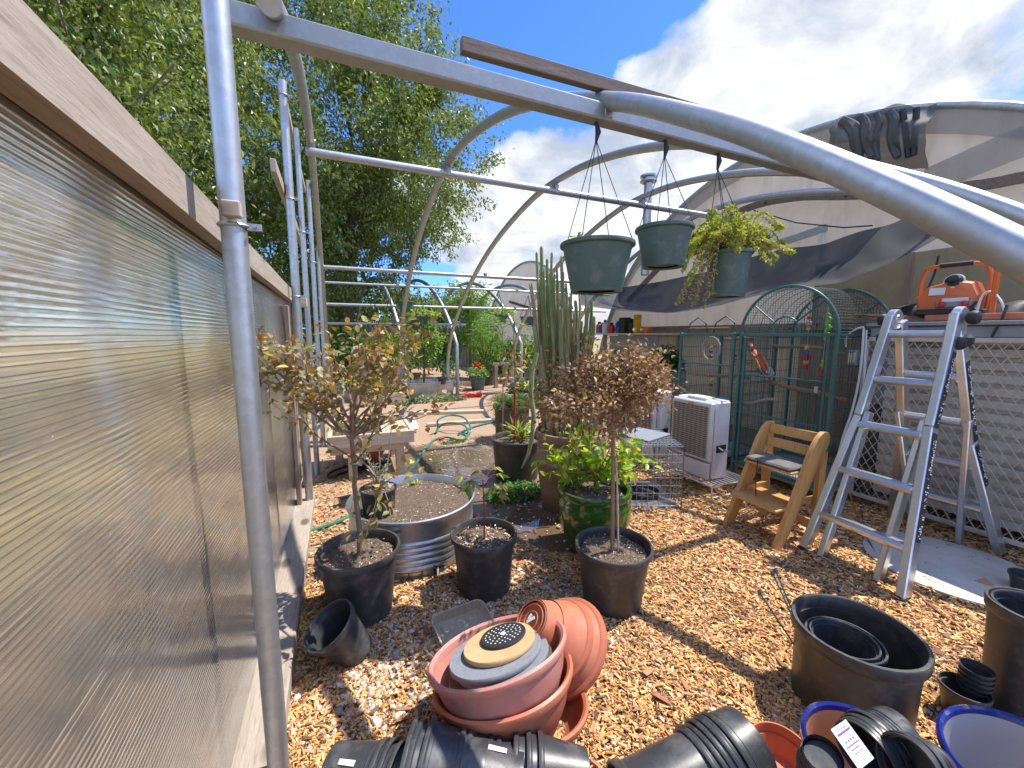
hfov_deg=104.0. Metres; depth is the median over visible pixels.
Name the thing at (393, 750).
nursery pot
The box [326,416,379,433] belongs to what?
bench seedlings
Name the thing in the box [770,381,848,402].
perch
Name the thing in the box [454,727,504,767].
nursery pot
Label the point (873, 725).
nursery pot
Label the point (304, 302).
wood block
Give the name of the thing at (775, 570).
garden stake
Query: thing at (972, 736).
ceramic pot
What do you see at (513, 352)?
maple sapling
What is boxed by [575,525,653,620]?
nursery pot
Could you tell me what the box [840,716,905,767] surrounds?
nursery pot
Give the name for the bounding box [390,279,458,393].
hoop
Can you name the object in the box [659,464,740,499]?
wire stand
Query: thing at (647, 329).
orange bowl
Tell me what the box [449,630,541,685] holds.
paver disc
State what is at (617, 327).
spray can
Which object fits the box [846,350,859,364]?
outlet box
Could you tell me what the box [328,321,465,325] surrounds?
steel purlin
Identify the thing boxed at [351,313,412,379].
leafy shrub
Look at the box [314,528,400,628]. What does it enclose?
nursery pot
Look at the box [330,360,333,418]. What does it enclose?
upright board
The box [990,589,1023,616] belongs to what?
nursery pot
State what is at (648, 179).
vent stack
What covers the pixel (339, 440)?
planter bench
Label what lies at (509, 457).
nursery pot
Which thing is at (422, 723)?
nursery pot
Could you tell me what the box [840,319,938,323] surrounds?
wood plank
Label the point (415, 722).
nursery pot
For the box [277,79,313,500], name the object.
steel post
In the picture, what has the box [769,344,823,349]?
perch
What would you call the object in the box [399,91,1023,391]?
greenhouse hoop
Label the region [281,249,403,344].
shrub
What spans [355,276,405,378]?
hoop
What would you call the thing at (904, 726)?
nursery pot
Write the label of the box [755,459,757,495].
pad strap
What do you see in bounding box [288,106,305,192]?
wood board
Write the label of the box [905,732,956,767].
nursery pot
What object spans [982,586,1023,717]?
nursery pot
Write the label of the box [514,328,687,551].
potted tree
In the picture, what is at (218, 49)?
steel post
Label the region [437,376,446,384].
nursery pot
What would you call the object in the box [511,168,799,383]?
greenhouse hoop
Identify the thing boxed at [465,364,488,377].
geranium
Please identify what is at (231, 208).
wood block
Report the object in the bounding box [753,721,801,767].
terracotta pot
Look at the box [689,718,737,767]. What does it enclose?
nursery pot
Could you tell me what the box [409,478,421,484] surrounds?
seedling
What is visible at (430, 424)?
path timber
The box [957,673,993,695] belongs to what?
nursery pot
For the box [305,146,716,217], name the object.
steel purlin
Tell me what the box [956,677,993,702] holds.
nursery pot
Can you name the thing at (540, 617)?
terracotta pot
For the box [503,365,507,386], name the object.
wooden post
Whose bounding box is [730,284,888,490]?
cage
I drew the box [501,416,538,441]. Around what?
strappy plant
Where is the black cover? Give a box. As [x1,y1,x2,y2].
[891,303,982,321]
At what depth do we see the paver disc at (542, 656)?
1.41 m
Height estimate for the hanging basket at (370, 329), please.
1.006 m
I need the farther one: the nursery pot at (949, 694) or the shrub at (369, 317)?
the shrub at (369, 317)
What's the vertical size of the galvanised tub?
0.395 m
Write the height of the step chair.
0.805 m
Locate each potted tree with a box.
[256,312,454,555]
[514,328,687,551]
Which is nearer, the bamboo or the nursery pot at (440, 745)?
the nursery pot at (440, 745)
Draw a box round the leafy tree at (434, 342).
[394,314,446,382]
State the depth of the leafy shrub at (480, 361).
12.96 m
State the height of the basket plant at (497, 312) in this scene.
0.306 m
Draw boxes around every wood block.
[220,199,242,218]
[301,297,306,307]
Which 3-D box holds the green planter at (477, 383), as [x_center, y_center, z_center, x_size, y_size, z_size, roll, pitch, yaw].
[-0.923,-0.025,10.789,0.464,0.360,0.465,-3,8,-23]
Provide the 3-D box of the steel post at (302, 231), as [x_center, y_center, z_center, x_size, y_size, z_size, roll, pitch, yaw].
[-2.070,-0.744,4.077,0.096,3.460,0.068,-3,8,-23]
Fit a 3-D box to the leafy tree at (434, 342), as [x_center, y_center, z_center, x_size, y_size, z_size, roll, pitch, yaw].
[-2.093,-0.810,9.352,1.230,1.718,1.240,0,7,-2]
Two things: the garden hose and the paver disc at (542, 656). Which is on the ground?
the garden hose
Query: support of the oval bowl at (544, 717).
on the terracotta pot at (575, 712)
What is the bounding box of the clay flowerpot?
[365,451,383,463]
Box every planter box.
[338,389,354,400]
[356,391,401,405]
[503,390,539,401]
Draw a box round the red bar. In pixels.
[924,312,1023,321]
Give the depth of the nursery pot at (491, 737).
1.29 m
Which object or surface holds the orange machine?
on the lattice fence at (1010, 331)
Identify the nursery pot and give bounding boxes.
[303,599,371,668]
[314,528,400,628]
[321,736,390,767]
[331,737,399,767]
[359,481,396,518]
[382,740,405,767]
[392,745,404,767]
[400,717,426,767]
[406,718,428,767]
[410,372,420,379]
[417,716,488,767]
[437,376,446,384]
[450,517,516,603]
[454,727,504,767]
[467,729,523,767]
[481,371,493,385]
[489,734,496,741]
[490,431,537,482]
[497,735,513,744]
[513,732,526,767]
[526,730,538,767]
[537,729,589,767]
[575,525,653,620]
[606,731,711,767]
[673,727,721,767]
[675,723,720,767]
[683,723,729,767]
[684,718,733,767]
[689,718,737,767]
[692,716,748,767]
[693,707,746,767]
[700,706,776,767]
[790,593,934,728]
[796,734,846,767]
[796,741,843,767]
[804,616,888,666]
[809,618,881,662]
[834,718,906,767]
[839,713,905,767]
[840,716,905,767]
[843,706,919,736]
[859,714,918,767]
[875,732,942,767]
[882,730,940,767]
[885,730,940,765]
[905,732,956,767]
[937,671,993,710]
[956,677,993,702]
[957,669,994,691]
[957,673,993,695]
[958,664,995,686]
[959,658,996,681]
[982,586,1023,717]
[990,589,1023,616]
[1007,567,1023,589]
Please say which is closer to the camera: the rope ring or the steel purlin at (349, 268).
the rope ring
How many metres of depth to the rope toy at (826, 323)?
3.54 m
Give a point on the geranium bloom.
(477, 364)
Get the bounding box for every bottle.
[596,322,601,332]
[602,320,607,332]
[608,323,614,332]
[628,319,633,332]
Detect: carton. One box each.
[619,317,630,332]
[633,315,641,332]
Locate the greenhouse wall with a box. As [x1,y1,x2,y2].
[0,0,315,767]
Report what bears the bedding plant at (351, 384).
in the planter box at (346, 394)
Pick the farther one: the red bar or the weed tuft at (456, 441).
the weed tuft at (456, 441)
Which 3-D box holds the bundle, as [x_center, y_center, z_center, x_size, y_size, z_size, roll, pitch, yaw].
[4.207,-2.824,4.635,0.301,0.940,0.979,-3,8,-23]
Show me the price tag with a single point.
(853, 746)
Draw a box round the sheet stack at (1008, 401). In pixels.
[873,343,1023,533]
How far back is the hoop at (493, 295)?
11.41 m
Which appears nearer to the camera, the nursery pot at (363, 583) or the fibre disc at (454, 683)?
the fibre disc at (454, 683)
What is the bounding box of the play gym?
[687,316,736,332]
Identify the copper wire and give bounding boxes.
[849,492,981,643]
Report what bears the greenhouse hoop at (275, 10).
on the ground
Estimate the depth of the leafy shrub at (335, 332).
12.95 m
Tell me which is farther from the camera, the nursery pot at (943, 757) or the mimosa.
the mimosa
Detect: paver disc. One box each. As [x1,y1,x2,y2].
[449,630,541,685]
[460,638,548,689]
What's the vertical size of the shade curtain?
1.420 m
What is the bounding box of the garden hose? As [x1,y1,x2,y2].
[311,414,531,531]
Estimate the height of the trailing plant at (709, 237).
0.691 m
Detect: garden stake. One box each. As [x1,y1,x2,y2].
[757,590,793,644]
[771,571,790,612]
[773,568,790,607]
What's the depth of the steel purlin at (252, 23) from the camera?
1.70 m
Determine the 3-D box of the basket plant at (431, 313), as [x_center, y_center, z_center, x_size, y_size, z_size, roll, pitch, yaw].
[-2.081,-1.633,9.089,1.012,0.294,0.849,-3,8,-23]
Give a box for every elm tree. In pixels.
[23,0,327,257]
[29,0,338,281]
[140,0,514,380]
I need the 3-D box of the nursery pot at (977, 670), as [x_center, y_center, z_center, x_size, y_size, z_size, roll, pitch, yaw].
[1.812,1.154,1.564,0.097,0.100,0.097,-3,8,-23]
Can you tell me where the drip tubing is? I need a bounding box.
[327,457,387,478]
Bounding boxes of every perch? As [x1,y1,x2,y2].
[696,373,749,379]
[723,338,752,340]
[743,398,778,403]
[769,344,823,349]
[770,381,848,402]
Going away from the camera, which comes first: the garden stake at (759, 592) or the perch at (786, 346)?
the garden stake at (759, 592)
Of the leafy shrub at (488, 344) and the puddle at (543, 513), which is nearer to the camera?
the puddle at (543, 513)
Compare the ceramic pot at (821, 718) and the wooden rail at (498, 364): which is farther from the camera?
the wooden rail at (498, 364)
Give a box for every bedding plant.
[339,375,378,389]
[358,379,398,394]
[505,376,539,395]
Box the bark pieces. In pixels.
[288,435,1021,751]
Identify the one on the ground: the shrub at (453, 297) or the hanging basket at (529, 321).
the shrub at (453, 297)
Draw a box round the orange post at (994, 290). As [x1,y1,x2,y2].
[987,269,1000,320]
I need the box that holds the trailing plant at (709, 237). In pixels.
[674,202,796,309]
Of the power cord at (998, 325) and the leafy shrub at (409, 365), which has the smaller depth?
the power cord at (998, 325)
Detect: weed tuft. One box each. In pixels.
[393,393,467,404]
[442,437,465,444]
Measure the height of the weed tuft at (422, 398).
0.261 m
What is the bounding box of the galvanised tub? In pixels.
[346,474,474,580]
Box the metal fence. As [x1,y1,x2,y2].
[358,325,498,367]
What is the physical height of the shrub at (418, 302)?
4.276 m
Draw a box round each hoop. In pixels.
[256,0,330,402]
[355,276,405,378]
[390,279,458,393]
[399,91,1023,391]
[430,282,522,386]
[446,141,1023,380]
[462,284,534,366]
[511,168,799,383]
[581,188,849,318]
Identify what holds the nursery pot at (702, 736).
in the nursery pot at (690, 731)
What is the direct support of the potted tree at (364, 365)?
in the nursery pot at (363, 583)
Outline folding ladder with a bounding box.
[797,306,1008,602]
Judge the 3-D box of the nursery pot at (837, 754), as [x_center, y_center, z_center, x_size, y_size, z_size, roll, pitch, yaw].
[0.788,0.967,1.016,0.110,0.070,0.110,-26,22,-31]
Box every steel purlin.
[229,0,821,181]
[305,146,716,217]
[321,265,568,282]
[325,281,577,294]
[326,303,606,312]
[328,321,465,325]
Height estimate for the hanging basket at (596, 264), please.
0.930 m
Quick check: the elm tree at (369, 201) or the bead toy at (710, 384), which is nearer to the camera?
the bead toy at (710, 384)
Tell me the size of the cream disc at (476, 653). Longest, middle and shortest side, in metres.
0.280 x 0.263 x 0.019 m
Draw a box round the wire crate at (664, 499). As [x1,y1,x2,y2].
[615,428,684,508]
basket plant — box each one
[398,307,442,317]
[482,305,515,316]
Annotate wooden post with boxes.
[494,366,497,387]
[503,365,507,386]
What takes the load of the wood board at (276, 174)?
attached to the steel post at (289, 198)
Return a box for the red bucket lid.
[460,391,481,396]
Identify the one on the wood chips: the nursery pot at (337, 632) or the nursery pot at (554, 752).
the nursery pot at (337, 632)
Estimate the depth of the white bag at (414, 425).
6.09 m
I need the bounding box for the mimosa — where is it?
[468,314,532,431]
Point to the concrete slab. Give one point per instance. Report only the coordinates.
(961, 570)
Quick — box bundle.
[829,103,936,168]
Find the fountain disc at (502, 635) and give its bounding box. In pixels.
[480,622,525,649]
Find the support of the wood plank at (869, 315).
on the wood plank at (848, 318)
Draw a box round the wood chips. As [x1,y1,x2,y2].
[287,429,1023,767]
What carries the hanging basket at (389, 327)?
hanging from the steel purlin at (375, 323)
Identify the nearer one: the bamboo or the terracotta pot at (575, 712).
the terracotta pot at (575, 712)
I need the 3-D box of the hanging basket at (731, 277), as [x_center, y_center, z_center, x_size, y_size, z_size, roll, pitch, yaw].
[1.344,-1.003,2.464,0.289,0.922,0.274,-3,8,-23]
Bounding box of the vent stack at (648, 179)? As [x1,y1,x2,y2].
[640,172,656,275]
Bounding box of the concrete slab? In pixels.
[863,533,1023,605]
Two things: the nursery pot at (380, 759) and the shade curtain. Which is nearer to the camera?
the nursery pot at (380, 759)
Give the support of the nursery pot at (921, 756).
on the nursery pot at (919, 742)
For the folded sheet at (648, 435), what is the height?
0.012 m
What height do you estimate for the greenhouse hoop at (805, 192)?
3.525 m
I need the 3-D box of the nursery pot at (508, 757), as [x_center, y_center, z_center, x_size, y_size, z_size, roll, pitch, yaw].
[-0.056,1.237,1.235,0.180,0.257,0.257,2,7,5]
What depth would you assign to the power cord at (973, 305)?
2.96 m
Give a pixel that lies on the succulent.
(384, 473)
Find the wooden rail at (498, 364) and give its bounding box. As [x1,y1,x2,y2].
[492,362,510,365]
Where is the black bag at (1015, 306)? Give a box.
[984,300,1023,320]
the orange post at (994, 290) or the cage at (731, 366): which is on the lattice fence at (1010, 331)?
the orange post at (994, 290)
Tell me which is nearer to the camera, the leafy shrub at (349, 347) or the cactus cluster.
the cactus cluster
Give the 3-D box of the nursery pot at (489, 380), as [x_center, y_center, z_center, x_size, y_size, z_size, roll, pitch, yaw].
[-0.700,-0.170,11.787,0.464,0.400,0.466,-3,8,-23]
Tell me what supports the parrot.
on the cage at (738, 461)
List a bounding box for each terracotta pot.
[516,598,593,686]
[544,597,607,700]
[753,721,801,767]
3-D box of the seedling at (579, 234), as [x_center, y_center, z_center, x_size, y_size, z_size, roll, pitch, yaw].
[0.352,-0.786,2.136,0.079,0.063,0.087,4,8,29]
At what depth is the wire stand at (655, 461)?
4.39 m
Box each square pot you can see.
[337,494,350,506]
[408,566,422,581]
[433,560,445,575]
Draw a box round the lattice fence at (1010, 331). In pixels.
[849,320,1023,547]
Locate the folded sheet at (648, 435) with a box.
[617,427,670,441]
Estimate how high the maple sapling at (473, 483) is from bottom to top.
0.454 m
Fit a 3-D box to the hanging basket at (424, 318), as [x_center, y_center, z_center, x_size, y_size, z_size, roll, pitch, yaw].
[-2.095,-1.682,9.092,0.500,0.871,0.500,-3,8,-23]
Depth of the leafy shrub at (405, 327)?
13.65 m
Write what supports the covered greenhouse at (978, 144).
on the ground
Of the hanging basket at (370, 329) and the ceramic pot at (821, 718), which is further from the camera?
the hanging basket at (370, 329)
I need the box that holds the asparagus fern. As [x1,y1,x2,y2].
[483,392,537,418]
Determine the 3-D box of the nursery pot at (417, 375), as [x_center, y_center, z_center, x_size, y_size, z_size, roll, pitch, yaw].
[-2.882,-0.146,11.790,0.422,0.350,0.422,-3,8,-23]
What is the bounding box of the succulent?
[361,428,391,487]
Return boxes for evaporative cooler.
[624,389,671,457]
[669,394,730,479]
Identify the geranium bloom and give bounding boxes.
[473,362,480,367]
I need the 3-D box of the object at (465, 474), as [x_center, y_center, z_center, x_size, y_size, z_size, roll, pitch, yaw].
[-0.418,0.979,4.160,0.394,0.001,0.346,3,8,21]
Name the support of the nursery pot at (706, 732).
in the nursery pot at (702, 736)
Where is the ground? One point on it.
(552, 533)
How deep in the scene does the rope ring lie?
4.60 m
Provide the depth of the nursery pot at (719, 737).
1.22 m
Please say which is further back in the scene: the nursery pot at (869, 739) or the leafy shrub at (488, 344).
the leafy shrub at (488, 344)
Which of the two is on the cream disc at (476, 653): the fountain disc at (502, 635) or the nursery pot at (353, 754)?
the fountain disc at (502, 635)
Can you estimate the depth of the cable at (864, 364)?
3.35 m
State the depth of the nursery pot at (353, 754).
1.26 m
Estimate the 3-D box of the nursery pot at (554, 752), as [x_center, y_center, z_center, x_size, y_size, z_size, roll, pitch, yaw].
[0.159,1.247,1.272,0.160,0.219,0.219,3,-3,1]
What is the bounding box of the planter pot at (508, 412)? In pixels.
[493,403,529,432]
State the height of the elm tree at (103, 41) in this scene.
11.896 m
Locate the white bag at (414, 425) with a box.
[407,419,418,431]
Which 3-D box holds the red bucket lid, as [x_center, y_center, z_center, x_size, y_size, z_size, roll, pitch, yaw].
[-0.963,0.245,9.440,0.547,0.153,0.150,-3,8,-23]
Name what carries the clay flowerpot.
on the ground
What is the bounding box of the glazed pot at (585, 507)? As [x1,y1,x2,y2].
[557,475,632,554]
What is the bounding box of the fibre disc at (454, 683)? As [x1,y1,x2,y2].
[449,644,552,689]
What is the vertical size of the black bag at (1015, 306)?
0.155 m
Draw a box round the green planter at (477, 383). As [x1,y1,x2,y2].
[469,376,485,390]
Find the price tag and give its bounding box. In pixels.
[831,719,873,767]
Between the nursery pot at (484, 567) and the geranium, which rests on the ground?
the nursery pot at (484, 567)
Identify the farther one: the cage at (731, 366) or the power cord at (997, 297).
the cage at (731, 366)
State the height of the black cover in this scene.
0.175 m
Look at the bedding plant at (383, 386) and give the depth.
8.54 m
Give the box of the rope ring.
[702,336,720,361]
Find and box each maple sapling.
[453,467,514,538]
[495,313,531,440]
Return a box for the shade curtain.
[792,330,941,466]
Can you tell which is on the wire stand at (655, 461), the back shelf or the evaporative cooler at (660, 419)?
the evaporative cooler at (660, 419)
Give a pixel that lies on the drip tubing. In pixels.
(364, 467)
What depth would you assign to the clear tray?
2.03 m
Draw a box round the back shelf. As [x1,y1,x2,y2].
[595,333,679,408]
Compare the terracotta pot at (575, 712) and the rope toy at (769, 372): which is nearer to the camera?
the terracotta pot at (575, 712)
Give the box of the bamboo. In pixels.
[432,279,495,375]
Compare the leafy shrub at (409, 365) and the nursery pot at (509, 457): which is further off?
the leafy shrub at (409, 365)
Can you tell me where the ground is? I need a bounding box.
[200,341,1023,767]
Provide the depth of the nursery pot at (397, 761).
1.24 m
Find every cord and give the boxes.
[753,210,872,227]
[927,256,939,287]
[969,301,977,311]
[976,291,1004,310]
[990,305,1008,337]
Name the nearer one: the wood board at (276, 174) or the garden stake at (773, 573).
the garden stake at (773, 573)
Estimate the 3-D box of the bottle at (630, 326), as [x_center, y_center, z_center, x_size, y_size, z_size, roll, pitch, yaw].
[2.473,-1.202,8.271,0.137,0.295,0.135,-3,8,-23]
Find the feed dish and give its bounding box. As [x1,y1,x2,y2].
[629,483,659,499]
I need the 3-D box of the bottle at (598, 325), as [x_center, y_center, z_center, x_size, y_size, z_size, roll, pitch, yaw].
[2.027,-1.315,9.290,0.154,0.265,0.152,-3,8,-23]
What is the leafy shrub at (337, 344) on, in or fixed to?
on the ground
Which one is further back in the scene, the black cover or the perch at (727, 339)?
the perch at (727, 339)
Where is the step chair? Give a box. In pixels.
[722,421,829,550]
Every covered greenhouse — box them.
[490,260,628,372]
[599,100,1023,437]
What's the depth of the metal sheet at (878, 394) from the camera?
3.46 m
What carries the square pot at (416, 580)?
on the wood chips
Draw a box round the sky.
[148,0,1023,332]
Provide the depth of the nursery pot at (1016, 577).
2.33 m
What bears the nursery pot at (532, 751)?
in the nursery pot at (491, 737)
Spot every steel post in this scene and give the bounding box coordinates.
[200,0,289,767]
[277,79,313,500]
[293,127,319,475]
[305,180,325,446]
[316,246,328,421]
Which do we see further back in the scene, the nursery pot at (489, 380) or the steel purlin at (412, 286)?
the nursery pot at (489, 380)
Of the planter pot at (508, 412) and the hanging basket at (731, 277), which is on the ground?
the planter pot at (508, 412)
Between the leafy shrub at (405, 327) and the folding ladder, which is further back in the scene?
the leafy shrub at (405, 327)
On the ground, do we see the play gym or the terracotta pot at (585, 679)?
the terracotta pot at (585, 679)
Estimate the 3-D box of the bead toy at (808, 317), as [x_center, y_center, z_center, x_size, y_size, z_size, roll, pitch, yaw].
[2.772,-0.685,3.724,0.040,0.383,0.041,-1,7,-10]
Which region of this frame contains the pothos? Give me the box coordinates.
[646,342,685,371]
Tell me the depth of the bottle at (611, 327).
8.82 m
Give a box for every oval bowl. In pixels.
[427,614,566,720]
[433,654,573,738]
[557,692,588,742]
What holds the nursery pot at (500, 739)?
on the ground
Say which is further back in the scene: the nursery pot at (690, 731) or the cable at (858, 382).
the cable at (858, 382)
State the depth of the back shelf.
8.38 m
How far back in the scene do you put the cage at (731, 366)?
4.54 m
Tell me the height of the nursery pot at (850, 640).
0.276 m
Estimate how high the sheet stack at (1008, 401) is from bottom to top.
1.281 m
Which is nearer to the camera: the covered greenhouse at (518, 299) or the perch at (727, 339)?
the perch at (727, 339)
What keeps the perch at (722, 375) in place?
attached to the cage at (731, 366)
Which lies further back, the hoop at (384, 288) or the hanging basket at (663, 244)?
the hoop at (384, 288)
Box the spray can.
[615,319,618,332]
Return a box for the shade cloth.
[581,220,936,312]
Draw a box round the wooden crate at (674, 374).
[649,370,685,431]
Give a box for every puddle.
[419,450,494,475]
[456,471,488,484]
[506,504,558,532]
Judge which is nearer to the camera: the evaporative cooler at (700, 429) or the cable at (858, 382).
the cable at (858, 382)
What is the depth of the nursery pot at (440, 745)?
1.21 m
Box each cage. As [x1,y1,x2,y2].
[674,333,778,469]
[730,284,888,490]
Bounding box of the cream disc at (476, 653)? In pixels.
[463,622,534,667]
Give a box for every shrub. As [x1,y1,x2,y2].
[264,253,356,354]
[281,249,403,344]
[305,327,351,374]
[330,319,359,371]
[333,330,382,379]
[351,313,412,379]
[355,276,453,322]
[388,335,418,373]
[398,315,427,372]
[409,277,495,323]
[410,326,440,374]
[421,326,462,375]
[466,317,512,370]
[471,334,506,370]
[484,336,518,377]
[504,330,537,376]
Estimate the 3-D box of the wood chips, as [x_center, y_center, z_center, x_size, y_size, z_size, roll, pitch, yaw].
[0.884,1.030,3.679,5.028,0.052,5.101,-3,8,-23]
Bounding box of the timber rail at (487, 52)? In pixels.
[460,35,819,140]
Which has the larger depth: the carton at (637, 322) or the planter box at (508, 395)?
the planter box at (508, 395)
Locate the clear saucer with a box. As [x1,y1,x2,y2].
[424,635,440,657]
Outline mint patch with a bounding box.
[482,479,540,503]
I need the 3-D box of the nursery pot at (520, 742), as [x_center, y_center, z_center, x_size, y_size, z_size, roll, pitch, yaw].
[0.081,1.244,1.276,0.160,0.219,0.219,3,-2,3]
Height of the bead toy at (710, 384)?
0.684 m
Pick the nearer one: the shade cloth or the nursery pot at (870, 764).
the nursery pot at (870, 764)
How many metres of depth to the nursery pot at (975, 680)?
1.53 m
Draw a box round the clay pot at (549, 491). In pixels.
[535,424,608,513]
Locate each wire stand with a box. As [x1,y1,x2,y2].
[616,447,676,472]
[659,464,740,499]
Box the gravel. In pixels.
[288,437,1023,767]
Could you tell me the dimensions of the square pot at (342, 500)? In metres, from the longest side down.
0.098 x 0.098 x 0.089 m
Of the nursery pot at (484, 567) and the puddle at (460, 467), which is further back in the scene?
the puddle at (460, 467)
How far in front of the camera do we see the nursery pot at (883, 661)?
1.58 m
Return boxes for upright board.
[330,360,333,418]
[349,358,351,395]
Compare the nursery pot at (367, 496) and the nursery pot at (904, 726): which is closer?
the nursery pot at (904, 726)
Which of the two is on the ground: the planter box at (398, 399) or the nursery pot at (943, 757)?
the planter box at (398, 399)
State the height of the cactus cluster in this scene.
1.772 m
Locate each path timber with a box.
[413,409,484,414]
[426,418,494,426]
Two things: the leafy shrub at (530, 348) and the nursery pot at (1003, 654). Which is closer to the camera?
the nursery pot at (1003, 654)
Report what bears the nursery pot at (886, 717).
in the nursery pot at (870, 764)
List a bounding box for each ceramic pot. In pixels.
[799,701,859,767]
[935,704,1023,767]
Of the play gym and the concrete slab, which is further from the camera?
the play gym
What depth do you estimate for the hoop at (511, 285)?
14.01 m
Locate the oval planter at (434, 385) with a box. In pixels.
[400,378,454,399]
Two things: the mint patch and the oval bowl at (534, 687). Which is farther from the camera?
the mint patch
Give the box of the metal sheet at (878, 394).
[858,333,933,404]
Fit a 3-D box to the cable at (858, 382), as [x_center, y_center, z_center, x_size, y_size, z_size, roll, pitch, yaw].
[2.872,0.073,3.388,0.160,1.085,0.032,-2,7,-13]
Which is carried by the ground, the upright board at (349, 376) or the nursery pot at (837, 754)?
the upright board at (349, 376)
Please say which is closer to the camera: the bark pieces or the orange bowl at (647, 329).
the bark pieces
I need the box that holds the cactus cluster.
[521,246,595,467]
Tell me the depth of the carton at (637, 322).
8.06 m
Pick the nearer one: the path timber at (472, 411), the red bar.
the red bar
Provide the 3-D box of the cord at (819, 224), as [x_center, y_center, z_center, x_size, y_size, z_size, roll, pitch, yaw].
[3.748,-2.118,5.079,0.122,0.663,1.724,-1,7,-10]
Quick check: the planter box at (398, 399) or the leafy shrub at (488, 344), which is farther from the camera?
the leafy shrub at (488, 344)
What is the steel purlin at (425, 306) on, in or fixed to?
attached to the greenhouse hoop at (751, 172)
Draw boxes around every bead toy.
[708,349,712,395]
[801,294,811,368]
[805,291,811,329]
[818,293,829,377]
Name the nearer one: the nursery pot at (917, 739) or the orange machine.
the nursery pot at (917, 739)
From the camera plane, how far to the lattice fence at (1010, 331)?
2.88 m
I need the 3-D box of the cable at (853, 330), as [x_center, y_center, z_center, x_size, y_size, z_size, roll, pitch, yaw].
[2.909,-0.401,3.406,0.025,0.178,0.138,-2,7,-14]
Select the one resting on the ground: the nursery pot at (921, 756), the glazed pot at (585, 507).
the glazed pot at (585, 507)
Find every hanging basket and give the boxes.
[367,290,379,333]
[385,289,396,331]
[397,293,413,311]
[409,290,430,328]
[491,294,507,324]
[520,296,533,326]
[560,122,635,294]
[635,140,695,270]
[706,153,754,298]
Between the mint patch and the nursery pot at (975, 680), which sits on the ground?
the mint patch
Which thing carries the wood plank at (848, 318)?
on the wood plank at (843, 322)
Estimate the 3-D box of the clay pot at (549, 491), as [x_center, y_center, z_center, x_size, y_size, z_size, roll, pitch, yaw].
[0.512,0.730,3.503,0.635,0.678,0.636,-3,8,-23]
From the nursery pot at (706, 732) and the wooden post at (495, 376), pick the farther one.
the wooden post at (495, 376)
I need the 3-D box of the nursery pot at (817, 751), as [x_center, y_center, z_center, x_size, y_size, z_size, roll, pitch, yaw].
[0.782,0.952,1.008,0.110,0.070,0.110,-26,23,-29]
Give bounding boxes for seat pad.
[746,452,802,471]
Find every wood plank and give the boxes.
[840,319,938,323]
[841,317,923,319]
[851,313,923,317]
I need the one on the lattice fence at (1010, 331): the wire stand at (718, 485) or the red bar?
the red bar
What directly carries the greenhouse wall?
on the ground
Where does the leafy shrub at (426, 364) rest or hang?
on the ground
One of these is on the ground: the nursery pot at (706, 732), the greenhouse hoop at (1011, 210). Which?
the greenhouse hoop at (1011, 210)
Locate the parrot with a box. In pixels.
[748,344,771,381]
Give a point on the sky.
(794, 65)
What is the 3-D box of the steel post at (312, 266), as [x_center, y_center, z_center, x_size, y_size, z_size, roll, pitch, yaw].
[-2.516,-0.841,5.166,0.100,3.380,0.072,-3,8,-23]
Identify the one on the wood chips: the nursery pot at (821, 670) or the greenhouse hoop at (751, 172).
the nursery pot at (821, 670)
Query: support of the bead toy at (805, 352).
hanging from the cage at (738, 461)
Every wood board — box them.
[270,158,299,244]
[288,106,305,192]
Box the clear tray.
[431,599,493,646]
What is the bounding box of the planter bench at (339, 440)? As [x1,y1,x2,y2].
[327,415,413,480]
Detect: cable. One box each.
[838,328,864,449]
[845,326,863,346]
[862,330,867,385]
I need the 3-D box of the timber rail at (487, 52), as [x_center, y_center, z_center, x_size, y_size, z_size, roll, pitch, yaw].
[0.906,-1.535,2.207,2.440,0.062,0.042,-3,8,-22]
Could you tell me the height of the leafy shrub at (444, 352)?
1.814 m
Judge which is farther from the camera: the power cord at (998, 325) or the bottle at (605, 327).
the bottle at (605, 327)
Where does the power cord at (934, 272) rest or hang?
attached to the orange machine
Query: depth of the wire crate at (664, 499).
3.48 m
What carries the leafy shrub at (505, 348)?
on the ground
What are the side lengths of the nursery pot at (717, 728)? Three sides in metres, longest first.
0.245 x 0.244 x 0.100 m
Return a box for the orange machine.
[914,260,993,316]
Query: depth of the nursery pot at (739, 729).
1.24 m
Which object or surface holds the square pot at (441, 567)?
on the ground
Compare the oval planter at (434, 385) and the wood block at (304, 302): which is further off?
the oval planter at (434, 385)
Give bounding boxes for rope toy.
[765,299,775,379]
[824,312,832,339]
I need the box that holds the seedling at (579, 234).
[568,232,583,237]
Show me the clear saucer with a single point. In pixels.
(433, 640)
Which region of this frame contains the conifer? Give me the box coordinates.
[439,356,462,378]
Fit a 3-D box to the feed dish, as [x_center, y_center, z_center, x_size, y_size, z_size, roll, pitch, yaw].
[1.196,0.995,3.691,0.320,0.045,0.320,-3,8,-23]
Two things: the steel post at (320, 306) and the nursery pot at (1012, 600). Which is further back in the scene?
the steel post at (320, 306)
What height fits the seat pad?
0.028 m
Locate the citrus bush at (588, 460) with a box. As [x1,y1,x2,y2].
[531,420,662,492]
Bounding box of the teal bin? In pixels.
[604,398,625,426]
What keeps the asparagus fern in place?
in the planter pot at (508, 412)
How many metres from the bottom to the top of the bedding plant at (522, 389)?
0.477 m
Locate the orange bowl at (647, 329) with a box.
[643,327,652,332]
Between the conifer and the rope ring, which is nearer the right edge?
the rope ring

